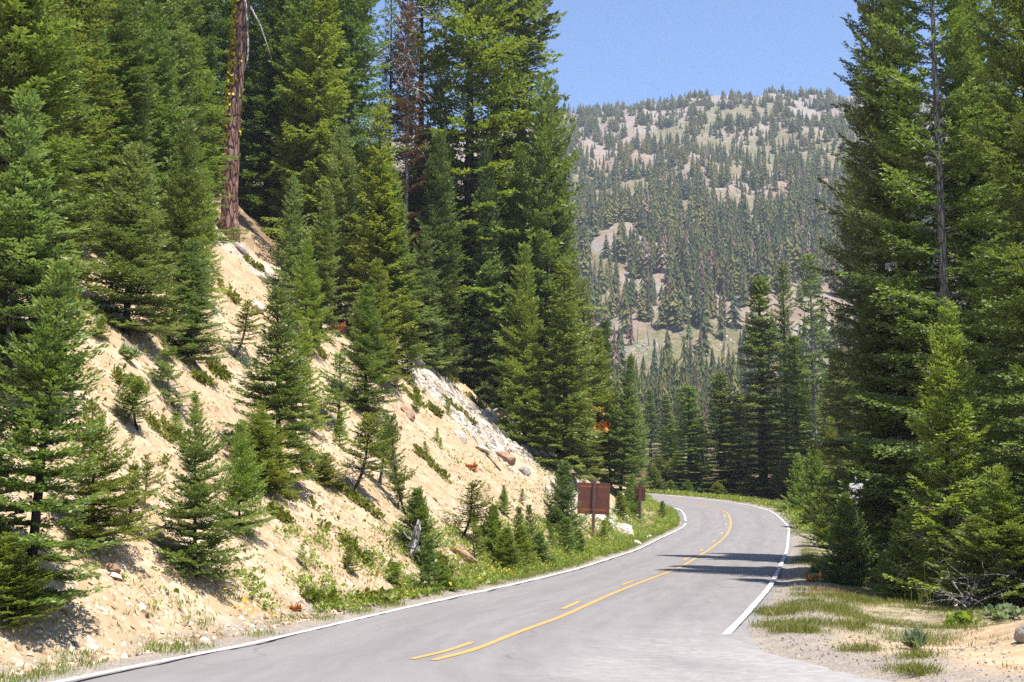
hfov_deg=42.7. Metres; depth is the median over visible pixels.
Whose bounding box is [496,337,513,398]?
fir tree
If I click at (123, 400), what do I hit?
fir sapling
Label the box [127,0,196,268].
fir tree
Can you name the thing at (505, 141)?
fir tree
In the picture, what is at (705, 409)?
dead mountain fir
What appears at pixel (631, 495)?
fir tree
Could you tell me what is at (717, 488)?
thicket fir
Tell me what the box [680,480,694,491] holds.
thicket fir
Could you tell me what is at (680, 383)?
mountain fir
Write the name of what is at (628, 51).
sky
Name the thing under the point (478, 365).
fir tree
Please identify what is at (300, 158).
forest fir
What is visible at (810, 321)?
fir tree
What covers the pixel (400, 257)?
fir tree
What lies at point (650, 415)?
fir tree
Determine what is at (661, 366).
mountain fir
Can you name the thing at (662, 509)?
fir sapling
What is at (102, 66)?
pine tree
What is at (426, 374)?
boulder
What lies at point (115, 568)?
boulder
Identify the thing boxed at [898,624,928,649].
bush
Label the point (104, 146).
forest fir
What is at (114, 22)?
forest fir
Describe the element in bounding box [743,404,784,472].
forest fir
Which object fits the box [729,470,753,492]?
thicket fir
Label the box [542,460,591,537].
fir tree
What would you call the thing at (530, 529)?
fir sapling
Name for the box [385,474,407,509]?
fir seedling
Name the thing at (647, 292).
dead mountain fir
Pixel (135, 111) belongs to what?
fir tree
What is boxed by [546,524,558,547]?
fir seedling
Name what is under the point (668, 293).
dead mountain fir
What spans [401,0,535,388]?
fir tree
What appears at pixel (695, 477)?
thicket fir
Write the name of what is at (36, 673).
verge grass
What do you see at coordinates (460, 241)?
forest fir
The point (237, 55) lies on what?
fir tree
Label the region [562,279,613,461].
hemlock tree
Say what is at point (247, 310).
fir sapling
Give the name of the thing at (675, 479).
thicket fir
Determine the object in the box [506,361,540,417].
fir tree
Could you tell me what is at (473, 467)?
dead bush
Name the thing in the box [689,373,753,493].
fir tree
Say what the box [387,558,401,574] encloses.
bush
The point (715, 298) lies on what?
dead mountain fir
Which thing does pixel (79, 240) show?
forest fir
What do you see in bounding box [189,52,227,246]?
forest fir
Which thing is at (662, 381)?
mountain fir
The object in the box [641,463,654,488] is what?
thicket fir
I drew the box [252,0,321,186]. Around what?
forest fir
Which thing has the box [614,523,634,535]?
boulder
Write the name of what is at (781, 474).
thicket fir
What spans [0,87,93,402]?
fir tree
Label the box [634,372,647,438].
mountain fir
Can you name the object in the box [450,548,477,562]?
boulder
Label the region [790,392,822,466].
forest fir
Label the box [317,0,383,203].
forest fir
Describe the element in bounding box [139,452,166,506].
fir sapling
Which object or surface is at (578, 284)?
forest fir
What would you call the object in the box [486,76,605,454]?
fir tree
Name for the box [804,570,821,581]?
dead bush
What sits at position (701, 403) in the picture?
mountain fir
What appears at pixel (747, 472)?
thicket fir
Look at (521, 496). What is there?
fir seedling
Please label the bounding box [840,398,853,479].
forest fir
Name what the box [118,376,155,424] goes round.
fir sapling
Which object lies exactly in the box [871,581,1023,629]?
twig litter
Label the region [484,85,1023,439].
mountain forest
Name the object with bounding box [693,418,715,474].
forest fir
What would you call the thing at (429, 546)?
fir sapling
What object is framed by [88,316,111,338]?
fir sapling
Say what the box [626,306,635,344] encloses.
dead mountain fir
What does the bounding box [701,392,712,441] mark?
mountain fir
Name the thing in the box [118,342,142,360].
bush
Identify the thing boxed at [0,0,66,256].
forest fir
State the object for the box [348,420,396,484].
fir sapling
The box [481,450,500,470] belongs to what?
log
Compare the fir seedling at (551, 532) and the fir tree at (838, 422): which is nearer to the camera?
the fir seedling at (551, 532)
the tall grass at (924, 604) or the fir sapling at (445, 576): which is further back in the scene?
the fir sapling at (445, 576)
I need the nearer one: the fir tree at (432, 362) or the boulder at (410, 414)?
the boulder at (410, 414)
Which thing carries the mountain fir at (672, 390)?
on the mountain
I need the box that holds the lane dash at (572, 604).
[560,601,581,608]
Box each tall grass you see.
[905,583,933,609]
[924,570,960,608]
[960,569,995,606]
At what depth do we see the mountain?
687.65 m
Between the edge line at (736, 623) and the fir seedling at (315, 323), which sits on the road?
the edge line at (736, 623)
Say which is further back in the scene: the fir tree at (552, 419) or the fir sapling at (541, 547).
the fir tree at (552, 419)
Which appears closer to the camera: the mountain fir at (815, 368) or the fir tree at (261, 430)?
the fir tree at (261, 430)
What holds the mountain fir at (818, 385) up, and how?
on the mountain
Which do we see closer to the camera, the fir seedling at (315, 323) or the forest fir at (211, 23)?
the fir seedling at (315, 323)
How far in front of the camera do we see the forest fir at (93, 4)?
59.60 m
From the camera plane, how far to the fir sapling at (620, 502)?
72.23 m
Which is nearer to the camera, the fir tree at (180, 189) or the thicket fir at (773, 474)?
the fir tree at (180, 189)
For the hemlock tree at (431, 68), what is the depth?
86.35 m
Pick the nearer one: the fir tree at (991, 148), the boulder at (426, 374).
the fir tree at (991, 148)
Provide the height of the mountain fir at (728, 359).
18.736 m
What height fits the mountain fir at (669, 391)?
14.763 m
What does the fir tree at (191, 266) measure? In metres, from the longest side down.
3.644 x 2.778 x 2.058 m
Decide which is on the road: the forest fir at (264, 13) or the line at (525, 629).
the line at (525, 629)
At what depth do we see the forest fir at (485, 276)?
79.14 m
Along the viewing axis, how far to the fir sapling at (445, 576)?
30.31 m
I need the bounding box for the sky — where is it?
[215,0,1022,144]
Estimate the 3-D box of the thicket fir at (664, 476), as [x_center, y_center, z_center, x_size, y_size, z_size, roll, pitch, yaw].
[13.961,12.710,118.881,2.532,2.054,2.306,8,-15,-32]
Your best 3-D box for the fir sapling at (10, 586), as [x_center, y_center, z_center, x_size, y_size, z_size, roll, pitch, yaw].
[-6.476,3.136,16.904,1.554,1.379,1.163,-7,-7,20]
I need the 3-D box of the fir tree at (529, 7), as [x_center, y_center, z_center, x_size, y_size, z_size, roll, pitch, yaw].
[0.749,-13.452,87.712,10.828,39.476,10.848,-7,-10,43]
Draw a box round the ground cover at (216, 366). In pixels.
[63,254,530,608]
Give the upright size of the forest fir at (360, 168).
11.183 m
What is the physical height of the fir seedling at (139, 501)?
1.458 m
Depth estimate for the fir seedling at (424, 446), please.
47.01 m
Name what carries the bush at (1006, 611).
on the ground at (776, 643)
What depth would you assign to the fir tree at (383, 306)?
56.86 m
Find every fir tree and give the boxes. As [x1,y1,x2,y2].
[0,0,108,354]
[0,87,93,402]
[0,258,121,609]
[0,374,32,563]
[19,11,106,282]
[49,397,163,551]
[72,140,194,338]
[90,53,172,270]
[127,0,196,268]
[142,409,258,580]
[145,117,228,331]
[149,237,235,364]
[171,71,216,263]
[183,167,231,300]
[217,285,326,480]
[217,418,278,537]
[219,0,271,242]
[228,404,306,494]
[261,174,313,321]
[271,316,334,429]
[284,238,333,349]
[298,0,409,300]
[300,189,345,335]
[307,124,372,328]
[334,283,400,414]
[340,257,412,384]
[351,166,441,369]
[394,486,449,560]
[396,224,449,363]
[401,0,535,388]
[406,133,474,372]
[409,49,475,344]
[419,285,451,368]
[438,479,493,537]
[439,0,577,389]
[440,262,462,372]
[441,0,606,354]
[456,252,482,377]
[470,339,492,395]
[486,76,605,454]
[491,241,560,446]
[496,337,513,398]
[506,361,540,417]
[526,340,559,423]
[531,392,562,451]
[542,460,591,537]
[562,390,610,473]
[582,326,629,481]
[586,395,629,485]
[592,318,632,470]
[599,355,651,502]
[616,392,653,491]
[622,473,643,516]
[638,389,661,467]
[640,456,666,483]
[652,394,676,468]
[658,453,686,478]
[661,385,712,492]
[671,387,691,467]
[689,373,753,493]
[712,275,793,492]
[716,394,768,477]
[764,263,809,476]
[771,335,822,496]
[775,452,812,510]
[781,253,833,491]
[794,0,959,554]
[795,442,832,524]
[798,470,839,548]
[804,147,900,550]
[808,348,857,481]
[809,492,883,585]
[816,347,900,564]
[816,442,887,566]
[817,416,851,494]
[834,0,1023,591]
[849,306,925,578]
[881,295,1021,601]
[923,0,1023,512]
[947,0,1023,590]
[955,463,1023,606]
[995,434,1023,605]
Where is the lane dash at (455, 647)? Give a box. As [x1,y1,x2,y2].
[409,642,474,658]
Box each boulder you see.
[105,562,120,573]
[107,572,122,579]
[163,383,180,394]
[232,242,248,254]
[250,299,265,311]
[259,275,275,287]
[400,405,414,421]
[411,356,425,365]
[419,369,434,380]
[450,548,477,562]
[455,430,466,442]
[476,445,491,452]
[496,451,515,463]
[518,466,530,474]
[596,514,614,528]
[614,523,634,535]
[1014,625,1023,642]
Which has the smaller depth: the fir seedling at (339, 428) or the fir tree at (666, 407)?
the fir seedling at (339, 428)
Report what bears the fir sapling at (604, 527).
on the ground at (776, 643)
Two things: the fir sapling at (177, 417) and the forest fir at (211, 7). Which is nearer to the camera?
the fir sapling at (177, 417)
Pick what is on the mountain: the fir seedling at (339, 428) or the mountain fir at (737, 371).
the mountain fir at (737, 371)
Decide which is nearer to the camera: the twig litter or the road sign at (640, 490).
the twig litter
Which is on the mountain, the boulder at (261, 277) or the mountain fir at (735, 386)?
the mountain fir at (735, 386)
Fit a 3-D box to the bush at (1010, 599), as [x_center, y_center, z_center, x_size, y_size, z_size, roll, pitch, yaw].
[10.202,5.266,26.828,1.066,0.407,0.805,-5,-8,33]
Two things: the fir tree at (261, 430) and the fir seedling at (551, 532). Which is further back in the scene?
the fir seedling at (551, 532)
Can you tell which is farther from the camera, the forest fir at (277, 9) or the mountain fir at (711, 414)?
the mountain fir at (711, 414)
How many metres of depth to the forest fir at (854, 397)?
165.93 m
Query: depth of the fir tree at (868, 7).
48.07 m
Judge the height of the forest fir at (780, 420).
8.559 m
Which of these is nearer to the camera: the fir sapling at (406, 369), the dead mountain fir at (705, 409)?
the fir sapling at (406, 369)
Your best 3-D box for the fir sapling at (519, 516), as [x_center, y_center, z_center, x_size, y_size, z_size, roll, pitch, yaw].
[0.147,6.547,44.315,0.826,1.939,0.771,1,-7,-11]
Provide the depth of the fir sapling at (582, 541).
52.00 m
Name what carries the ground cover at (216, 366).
on the ground at (776, 643)
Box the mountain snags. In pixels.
[542,90,867,363]
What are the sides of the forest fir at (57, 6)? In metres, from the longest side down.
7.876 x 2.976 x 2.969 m
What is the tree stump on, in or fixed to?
on the ground at (776, 643)
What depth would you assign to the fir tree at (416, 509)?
32.84 m
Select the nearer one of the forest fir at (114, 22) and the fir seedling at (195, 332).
the fir seedling at (195, 332)
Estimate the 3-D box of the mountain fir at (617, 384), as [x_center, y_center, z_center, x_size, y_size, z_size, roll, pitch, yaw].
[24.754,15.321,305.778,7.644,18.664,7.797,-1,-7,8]
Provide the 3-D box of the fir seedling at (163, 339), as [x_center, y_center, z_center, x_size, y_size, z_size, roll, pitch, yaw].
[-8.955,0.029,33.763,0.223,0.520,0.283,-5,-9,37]
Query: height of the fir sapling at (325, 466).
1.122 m
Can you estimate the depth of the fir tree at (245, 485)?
25.25 m
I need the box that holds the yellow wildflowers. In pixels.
[216,507,669,620]
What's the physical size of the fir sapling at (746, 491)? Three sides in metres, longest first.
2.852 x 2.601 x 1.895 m
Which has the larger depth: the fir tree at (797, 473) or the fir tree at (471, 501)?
the fir tree at (797, 473)
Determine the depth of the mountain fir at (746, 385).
311.29 m
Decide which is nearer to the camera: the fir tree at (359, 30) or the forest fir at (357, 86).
the fir tree at (359, 30)
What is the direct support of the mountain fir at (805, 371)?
on the mountain
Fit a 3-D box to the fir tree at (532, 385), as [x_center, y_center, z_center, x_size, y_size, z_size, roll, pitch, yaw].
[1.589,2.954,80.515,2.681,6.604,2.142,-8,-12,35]
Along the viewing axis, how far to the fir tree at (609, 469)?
81.40 m
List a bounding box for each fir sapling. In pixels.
[0,531,63,628]
[14,268,86,390]
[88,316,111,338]
[106,376,151,432]
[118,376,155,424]
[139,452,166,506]
[141,348,184,382]
[148,361,200,412]
[168,412,185,430]
[220,299,272,357]
[312,350,354,433]
[312,452,348,485]
[331,411,399,492]
[338,544,363,571]
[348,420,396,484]
[373,407,418,513]
[385,561,406,586]
[401,360,417,377]
[407,538,445,592]
[425,559,463,590]
[473,503,520,559]
[489,526,533,572]
[496,490,514,514]
[509,506,528,536]
[511,523,538,569]
[524,504,538,546]
[527,532,560,566]
[553,517,581,554]
[569,532,586,553]
[597,519,611,543]
[612,491,630,519]
[657,501,669,516]
[731,477,760,495]
[853,482,892,578]
[865,511,937,599]
[865,551,904,595]
[921,513,1021,607]
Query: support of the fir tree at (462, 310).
on the ground at (776, 643)
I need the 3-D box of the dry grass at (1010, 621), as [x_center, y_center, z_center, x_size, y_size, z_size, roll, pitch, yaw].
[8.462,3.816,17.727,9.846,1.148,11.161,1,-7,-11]
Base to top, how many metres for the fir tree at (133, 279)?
5.312 m
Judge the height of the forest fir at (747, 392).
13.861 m
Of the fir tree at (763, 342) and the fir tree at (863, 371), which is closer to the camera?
the fir tree at (863, 371)
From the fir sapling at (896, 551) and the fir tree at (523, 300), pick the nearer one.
the fir sapling at (896, 551)
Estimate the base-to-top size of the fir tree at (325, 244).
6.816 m
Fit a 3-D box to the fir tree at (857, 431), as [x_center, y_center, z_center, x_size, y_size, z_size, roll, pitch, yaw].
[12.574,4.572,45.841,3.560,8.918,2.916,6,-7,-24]
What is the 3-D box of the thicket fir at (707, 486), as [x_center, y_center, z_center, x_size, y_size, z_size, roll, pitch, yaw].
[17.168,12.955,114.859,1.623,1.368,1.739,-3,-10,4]
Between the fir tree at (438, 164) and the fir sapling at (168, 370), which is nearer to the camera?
the fir sapling at (168, 370)
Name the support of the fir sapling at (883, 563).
on the ground at (776, 643)
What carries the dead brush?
on the ground at (776, 643)
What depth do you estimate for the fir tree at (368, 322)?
48.14 m
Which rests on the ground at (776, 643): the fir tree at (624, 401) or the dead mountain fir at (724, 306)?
the fir tree at (624, 401)
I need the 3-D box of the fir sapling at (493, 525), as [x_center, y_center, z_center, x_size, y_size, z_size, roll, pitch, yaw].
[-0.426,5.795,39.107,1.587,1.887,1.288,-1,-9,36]
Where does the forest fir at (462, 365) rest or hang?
on the ground at (776, 643)
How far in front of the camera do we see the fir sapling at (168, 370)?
29.96 m
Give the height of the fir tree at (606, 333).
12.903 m
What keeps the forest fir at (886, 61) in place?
on the ground at (776, 643)
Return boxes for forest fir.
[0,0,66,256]
[23,0,91,258]
[44,95,102,259]
[52,0,117,245]
[56,0,116,133]
[73,0,161,259]
[73,18,138,247]
[91,1,134,48]
[92,0,208,241]
[124,0,190,50]
[155,12,223,248]
[156,0,215,225]
[179,33,250,246]
[181,0,207,67]
[189,0,231,186]
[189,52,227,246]
[190,1,226,192]
[206,0,272,204]
[216,0,273,204]
[219,14,264,189]
[238,0,294,218]
[243,5,289,208]
[244,6,272,187]
[250,0,326,236]
[250,53,296,226]
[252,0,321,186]
[264,0,343,275]
[309,0,367,255]
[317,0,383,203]
[354,152,393,283]
[386,172,424,325]
[416,155,484,373]
[451,148,518,407]
[457,182,484,319]
[483,201,510,374]
[492,147,551,416]
[527,174,599,456]
[540,175,594,421]
[630,430,647,469]
[657,426,674,469]
[660,423,679,472]
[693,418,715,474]
[709,409,718,461]
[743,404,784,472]
[744,387,756,451]
[744,430,755,462]
[777,416,794,461]
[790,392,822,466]
[792,385,822,469]
[817,371,829,435]
[818,367,842,438]
[827,0,993,578]
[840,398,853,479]
[850,351,859,436]
[904,0,1023,563]
[981,1,1023,517]
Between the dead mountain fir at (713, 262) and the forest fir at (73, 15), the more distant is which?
the dead mountain fir at (713, 262)
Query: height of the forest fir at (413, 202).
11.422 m
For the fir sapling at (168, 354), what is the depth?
30.24 m
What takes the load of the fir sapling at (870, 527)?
on the ground at (776, 643)
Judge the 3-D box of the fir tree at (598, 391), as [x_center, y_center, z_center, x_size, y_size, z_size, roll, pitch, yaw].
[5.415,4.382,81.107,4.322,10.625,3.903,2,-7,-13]
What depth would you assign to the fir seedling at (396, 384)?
57.55 m
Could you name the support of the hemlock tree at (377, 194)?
on the ground at (776, 643)
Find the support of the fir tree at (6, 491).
on the ground at (776, 643)
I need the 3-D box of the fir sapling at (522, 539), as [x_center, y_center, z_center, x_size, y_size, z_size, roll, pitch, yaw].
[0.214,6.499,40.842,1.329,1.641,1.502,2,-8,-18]
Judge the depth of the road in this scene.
20.12 m
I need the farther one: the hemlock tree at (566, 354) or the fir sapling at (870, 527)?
the hemlock tree at (566, 354)
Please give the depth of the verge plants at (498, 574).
34.76 m
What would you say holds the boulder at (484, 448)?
on the ground at (776, 643)
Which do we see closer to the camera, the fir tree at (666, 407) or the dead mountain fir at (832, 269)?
the fir tree at (666, 407)
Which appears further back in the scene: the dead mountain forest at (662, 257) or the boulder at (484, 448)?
the dead mountain forest at (662, 257)
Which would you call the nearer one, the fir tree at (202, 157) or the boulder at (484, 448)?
the fir tree at (202, 157)
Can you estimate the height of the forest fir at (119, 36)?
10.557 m
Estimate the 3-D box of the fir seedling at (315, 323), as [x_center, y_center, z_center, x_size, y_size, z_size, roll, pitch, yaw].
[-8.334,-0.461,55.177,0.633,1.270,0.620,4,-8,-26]
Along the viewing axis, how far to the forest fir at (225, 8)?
84.09 m
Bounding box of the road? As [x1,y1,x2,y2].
[66,494,890,681]
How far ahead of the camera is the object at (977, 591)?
26.74 m
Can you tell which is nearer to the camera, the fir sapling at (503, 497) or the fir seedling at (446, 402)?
the fir sapling at (503, 497)
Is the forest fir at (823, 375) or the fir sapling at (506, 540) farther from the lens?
the forest fir at (823, 375)
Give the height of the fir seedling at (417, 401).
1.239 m
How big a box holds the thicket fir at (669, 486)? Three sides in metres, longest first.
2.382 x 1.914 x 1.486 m
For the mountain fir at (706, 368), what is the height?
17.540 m
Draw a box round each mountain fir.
[609,325,618,374]
[613,372,624,423]
[615,278,620,314]
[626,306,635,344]
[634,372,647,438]
[637,374,648,433]
[641,371,644,395]
[644,274,652,312]
[644,375,648,410]
[645,367,649,392]
[648,375,654,407]
[648,379,657,438]
[651,372,664,440]
[656,411,664,441]
[659,356,664,382]
[660,370,674,420]
[662,278,673,326]
[667,373,672,412]
[670,374,675,406]
[671,359,679,389]
[672,385,676,417]
[674,374,686,428]
[683,378,687,412]
[690,361,699,392]
[690,376,697,417]
[694,369,700,415]
[695,356,702,391]
[697,326,704,357]
[698,387,703,426]
[699,267,704,306]
[699,356,705,389]
[701,354,709,388]
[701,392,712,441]
[702,396,710,441]
[707,351,716,378]
[707,364,712,406]
[709,395,715,435]
[712,241,715,283]
[713,282,717,315]
[716,357,721,381]
[721,278,728,319]
[722,370,731,417]
[725,348,731,373]
[727,369,740,406]
[729,357,735,386]
[736,360,739,379]
[738,368,742,391]
[741,372,747,394]
[803,352,811,385]
[810,349,820,395]
[816,384,822,440]
[827,255,835,295]
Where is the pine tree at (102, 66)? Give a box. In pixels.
[57,0,128,254]
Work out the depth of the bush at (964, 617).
23.66 m
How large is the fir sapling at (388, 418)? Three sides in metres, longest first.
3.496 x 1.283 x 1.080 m
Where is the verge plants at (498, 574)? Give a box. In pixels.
[203,492,678,611]
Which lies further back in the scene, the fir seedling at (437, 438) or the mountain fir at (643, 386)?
the mountain fir at (643, 386)
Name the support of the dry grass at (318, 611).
on the ground at (776, 643)
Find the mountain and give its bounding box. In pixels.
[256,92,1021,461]
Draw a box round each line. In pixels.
[52,508,686,681]
[429,499,731,659]
[656,494,789,634]
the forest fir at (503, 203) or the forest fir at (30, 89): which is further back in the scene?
the forest fir at (503, 203)
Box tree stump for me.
[402,519,436,558]
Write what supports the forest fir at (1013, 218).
on the ground at (776, 643)
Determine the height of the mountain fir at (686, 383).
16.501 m
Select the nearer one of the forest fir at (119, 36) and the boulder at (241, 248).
the forest fir at (119, 36)
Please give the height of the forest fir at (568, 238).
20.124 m
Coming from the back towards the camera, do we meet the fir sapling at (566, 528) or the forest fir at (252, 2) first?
the forest fir at (252, 2)
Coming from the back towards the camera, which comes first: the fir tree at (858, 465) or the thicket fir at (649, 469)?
the thicket fir at (649, 469)
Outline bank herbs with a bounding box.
[0,246,575,652]
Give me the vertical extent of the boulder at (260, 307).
0.528 m
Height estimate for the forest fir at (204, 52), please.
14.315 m
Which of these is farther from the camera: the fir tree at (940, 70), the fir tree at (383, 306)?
the fir tree at (383, 306)
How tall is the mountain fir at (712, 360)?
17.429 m
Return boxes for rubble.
[0,194,583,679]
[527,94,933,370]
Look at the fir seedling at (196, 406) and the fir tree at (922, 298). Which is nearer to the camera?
the fir seedling at (196, 406)
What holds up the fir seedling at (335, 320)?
on the ground at (776, 643)
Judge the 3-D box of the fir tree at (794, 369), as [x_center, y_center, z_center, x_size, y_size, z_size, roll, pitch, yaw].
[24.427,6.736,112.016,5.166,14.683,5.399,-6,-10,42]
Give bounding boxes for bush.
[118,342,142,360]
[288,603,302,611]
[329,321,345,333]
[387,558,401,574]
[465,461,477,471]
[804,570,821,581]
[808,562,827,572]
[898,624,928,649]
[942,608,985,626]
[973,602,1023,621]
[988,596,1023,605]
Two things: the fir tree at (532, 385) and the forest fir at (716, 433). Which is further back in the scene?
the forest fir at (716, 433)
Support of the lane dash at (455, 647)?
on the road
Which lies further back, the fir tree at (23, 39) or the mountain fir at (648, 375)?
the mountain fir at (648, 375)
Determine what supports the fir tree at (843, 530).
on the ground at (776, 643)
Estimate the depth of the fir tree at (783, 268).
116.72 m
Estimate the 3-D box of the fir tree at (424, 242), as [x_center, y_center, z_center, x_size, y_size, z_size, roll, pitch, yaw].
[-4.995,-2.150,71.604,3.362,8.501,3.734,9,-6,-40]
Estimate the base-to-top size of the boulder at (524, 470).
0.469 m
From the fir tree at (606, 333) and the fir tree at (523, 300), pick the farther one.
the fir tree at (606, 333)
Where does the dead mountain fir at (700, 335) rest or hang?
on the mountain
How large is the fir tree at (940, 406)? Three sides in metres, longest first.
7.305 x 3.286 x 2.367 m
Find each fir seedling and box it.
[113,463,152,528]
[161,332,166,347]
[181,318,201,356]
[189,390,205,418]
[296,543,310,569]
[309,319,320,333]
[330,410,350,445]
[332,317,340,338]
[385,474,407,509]
[386,451,401,480]
[393,369,404,391]
[410,389,422,410]
[418,540,434,571]
[423,441,431,458]
[433,428,440,441]
[443,396,448,407]
[446,403,451,415]
[469,521,489,555]
[499,485,508,498]
[519,488,525,503]
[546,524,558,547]
[601,511,613,534]
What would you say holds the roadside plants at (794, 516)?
on the ground at (776, 643)
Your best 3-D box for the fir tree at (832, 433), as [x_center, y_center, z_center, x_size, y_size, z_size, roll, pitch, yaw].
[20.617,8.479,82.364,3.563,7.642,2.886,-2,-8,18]
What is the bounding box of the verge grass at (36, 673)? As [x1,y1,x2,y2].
[0,502,680,681]
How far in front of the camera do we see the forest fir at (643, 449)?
166.84 m
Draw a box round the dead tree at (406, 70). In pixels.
[362,0,455,329]
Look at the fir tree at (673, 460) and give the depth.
120.32 m
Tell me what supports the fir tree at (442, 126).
on the ground at (776, 643)
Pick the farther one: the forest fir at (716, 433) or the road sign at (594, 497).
the forest fir at (716, 433)
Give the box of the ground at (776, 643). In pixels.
[0,179,1023,681]
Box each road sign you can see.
[577,481,609,535]
[634,485,645,523]
[849,476,862,524]
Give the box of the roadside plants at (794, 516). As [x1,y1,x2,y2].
[645,488,826,531]
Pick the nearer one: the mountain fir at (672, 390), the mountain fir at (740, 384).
the mountain fir at (740, 384)
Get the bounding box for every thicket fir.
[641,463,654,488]
[646,465,665,490]
[657,470,674,489]
[664,480,676,490]
[668,467,685,487]
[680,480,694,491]
[682,466,705,490]
[698,466,710,480]
[703,481,712,492]
[710,482,729,494]
[725,466,735,487]
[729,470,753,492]
[740,463,751,477]
[766,468,784,496]
[768,461,792,497]
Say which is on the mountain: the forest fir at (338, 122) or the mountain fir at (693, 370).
the mountain fir at (693, 370)
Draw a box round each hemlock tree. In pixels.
[260,0,358,296]
[337,99,423,357]
[366,0,415,280]
[382,0,465,269]
[525,257,608,482]
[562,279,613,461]
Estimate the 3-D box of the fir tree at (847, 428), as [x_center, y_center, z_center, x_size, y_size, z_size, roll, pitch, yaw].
[13.489,0.816,51.303,4.191,17.566,4.358,-3,-8,24]
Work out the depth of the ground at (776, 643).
26.99 m
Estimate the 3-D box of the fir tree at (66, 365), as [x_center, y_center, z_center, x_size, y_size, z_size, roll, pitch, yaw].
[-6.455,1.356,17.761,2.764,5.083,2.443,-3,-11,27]
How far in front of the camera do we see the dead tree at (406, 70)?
81.13 m
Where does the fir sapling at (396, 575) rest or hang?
on the ground at (776, 643)
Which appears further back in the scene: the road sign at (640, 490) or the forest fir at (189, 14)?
the road sign at (640, 490)
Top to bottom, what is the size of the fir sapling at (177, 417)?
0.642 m
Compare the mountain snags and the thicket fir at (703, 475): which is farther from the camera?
the mountain snags
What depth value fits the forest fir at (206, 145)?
53.87 m
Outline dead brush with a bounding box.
[915,560,1022,610]
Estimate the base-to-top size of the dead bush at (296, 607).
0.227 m
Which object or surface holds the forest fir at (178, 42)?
on the ground at (776, 643)
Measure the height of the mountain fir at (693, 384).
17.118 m
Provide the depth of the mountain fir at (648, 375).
354.75 m
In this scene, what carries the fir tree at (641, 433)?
on the ground at (776, 643)
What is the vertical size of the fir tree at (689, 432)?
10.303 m
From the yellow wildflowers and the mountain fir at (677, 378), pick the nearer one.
the yellow wildflowers
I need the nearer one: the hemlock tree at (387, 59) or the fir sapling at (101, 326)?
the fir sapling at (101, 326)
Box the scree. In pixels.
[252,268,631,535]
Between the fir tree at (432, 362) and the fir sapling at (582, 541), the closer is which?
the fir sapling at (582, 541)
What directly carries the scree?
on the ground at (776, 643)
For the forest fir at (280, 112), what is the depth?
81.97 m
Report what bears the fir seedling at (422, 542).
on the ground at (776, 643)
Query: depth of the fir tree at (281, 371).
31.24 m
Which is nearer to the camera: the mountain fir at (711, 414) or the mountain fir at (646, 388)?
the mountain fir at (711, 414)
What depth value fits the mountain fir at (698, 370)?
359.64 m
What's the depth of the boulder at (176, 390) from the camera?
30.50 m
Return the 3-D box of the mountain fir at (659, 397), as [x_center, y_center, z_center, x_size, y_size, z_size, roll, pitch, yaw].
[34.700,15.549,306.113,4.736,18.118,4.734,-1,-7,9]
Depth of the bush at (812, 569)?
40.13 m
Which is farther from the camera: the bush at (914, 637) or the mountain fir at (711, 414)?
the mountain fir at (711, 414)
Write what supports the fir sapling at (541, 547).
on the ground at (776, 643)
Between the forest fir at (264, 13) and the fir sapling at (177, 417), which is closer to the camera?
the fir sapling at (177, 417)
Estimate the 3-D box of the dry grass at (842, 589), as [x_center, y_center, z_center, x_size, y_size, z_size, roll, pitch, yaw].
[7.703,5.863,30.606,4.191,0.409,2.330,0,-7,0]
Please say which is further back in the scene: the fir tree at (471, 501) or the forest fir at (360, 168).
the forest fir at (360, 168)
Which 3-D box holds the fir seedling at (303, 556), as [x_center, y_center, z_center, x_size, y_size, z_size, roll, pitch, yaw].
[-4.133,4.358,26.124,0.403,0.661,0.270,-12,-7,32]
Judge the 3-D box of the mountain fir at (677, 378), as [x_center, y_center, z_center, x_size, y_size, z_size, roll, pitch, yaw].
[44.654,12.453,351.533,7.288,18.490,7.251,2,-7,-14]
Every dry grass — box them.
[3,309,565,675]
[754,583,917,600]
[779,616,1023,669]
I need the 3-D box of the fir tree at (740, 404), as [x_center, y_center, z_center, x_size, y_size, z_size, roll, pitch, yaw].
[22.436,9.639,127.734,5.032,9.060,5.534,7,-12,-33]
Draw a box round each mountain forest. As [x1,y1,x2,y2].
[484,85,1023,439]
[531,98,1001,371]
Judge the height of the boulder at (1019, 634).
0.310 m
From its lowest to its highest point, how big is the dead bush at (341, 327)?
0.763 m
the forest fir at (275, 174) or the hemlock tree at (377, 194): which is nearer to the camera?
the hemlock tree at (377, 194)
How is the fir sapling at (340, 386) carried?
on the ground at (776, 643)
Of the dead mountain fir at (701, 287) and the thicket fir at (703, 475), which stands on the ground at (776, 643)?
the thicket fir at (703, 475)
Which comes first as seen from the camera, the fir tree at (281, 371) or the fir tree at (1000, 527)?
the fir tree at (1000, 527)
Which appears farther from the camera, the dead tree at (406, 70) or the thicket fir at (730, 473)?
the thicket fir at (730, 473)
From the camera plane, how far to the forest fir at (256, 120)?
104.88 m
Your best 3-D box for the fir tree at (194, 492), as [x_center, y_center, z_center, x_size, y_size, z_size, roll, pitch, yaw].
[-5.447,2.755,22.192,2.232,3.196,2.080,7,-13,-43]
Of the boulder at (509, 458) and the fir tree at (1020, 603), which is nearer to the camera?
the fir tree at (1020, 603)
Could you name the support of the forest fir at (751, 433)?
on the ground at (776, 643)

